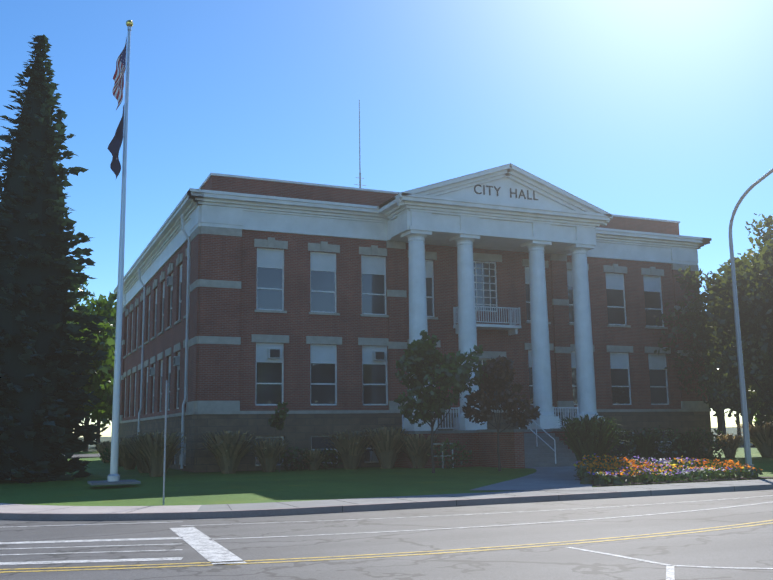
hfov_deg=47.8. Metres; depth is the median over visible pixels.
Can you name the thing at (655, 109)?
sky
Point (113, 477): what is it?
flagpole
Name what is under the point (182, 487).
lawn
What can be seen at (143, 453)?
dry ornamental grass
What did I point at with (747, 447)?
street lamp
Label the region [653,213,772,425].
tree
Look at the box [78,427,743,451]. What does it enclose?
terrain
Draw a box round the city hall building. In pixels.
[114,100,712,472]
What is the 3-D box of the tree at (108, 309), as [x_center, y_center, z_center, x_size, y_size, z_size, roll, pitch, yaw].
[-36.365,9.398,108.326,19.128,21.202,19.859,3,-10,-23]
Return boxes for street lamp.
[729,168,772,474]
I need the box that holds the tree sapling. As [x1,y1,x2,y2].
[268,402,288,471]
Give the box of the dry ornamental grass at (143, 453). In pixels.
[92,421,772,476]
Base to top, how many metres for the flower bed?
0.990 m
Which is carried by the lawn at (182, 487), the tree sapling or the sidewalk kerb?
the tree sapling
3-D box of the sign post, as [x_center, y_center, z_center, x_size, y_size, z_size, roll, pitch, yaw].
[-5.546,3.829,21.839,0.043,3.119,0.050,3,-10,-23]
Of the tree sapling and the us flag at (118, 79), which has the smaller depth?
the us flag at (118, 79)
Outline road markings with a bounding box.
[0,495,772,579]
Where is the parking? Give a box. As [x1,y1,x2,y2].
[63,443,717,458]
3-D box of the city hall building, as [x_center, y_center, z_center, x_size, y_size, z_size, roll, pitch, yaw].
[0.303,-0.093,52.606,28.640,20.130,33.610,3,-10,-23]
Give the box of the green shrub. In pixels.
[100,414,732,471]
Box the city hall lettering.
[474,184,537,199]
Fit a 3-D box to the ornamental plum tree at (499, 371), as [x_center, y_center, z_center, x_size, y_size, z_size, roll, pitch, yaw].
[4.399,4.825,33.844,2.750,4.533,2.400,6,-11,-35]
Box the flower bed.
[573,453,772,485]
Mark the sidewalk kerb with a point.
(25, 512)
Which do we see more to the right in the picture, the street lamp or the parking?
the street lamp
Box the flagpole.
[87,20,140,484]
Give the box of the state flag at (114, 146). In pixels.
[107,106,123,177]
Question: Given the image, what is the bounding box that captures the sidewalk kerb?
[0,479,772,519]
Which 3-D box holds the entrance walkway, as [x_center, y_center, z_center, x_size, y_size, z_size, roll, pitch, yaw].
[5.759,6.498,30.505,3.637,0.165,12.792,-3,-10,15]
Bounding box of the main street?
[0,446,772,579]
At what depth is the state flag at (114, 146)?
29.83 m
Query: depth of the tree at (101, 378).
82.81 m
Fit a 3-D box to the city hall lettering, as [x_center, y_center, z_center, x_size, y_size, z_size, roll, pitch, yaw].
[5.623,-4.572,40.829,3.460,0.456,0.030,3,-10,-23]
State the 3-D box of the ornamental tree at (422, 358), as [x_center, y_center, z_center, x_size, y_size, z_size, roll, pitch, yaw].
[2.096,4.271,33.216,3.566,5.483,3.184,-3,-9,13]
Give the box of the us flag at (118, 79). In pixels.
[112,37,126,109]
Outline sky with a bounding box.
[0,0,772,436]
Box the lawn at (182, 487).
[0,447,772,505]
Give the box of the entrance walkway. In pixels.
[472,466,593,490]
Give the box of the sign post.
[163,380,167,504]
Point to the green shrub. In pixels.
(585, 436)
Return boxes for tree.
[0,34,107,483]
[61,319,115,453]
[70,281,116,451]
[393,330,487,472]
[462,355,540,470]
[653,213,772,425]
[749,402,772,422]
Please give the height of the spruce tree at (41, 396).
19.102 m
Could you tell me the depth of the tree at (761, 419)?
55.48 m

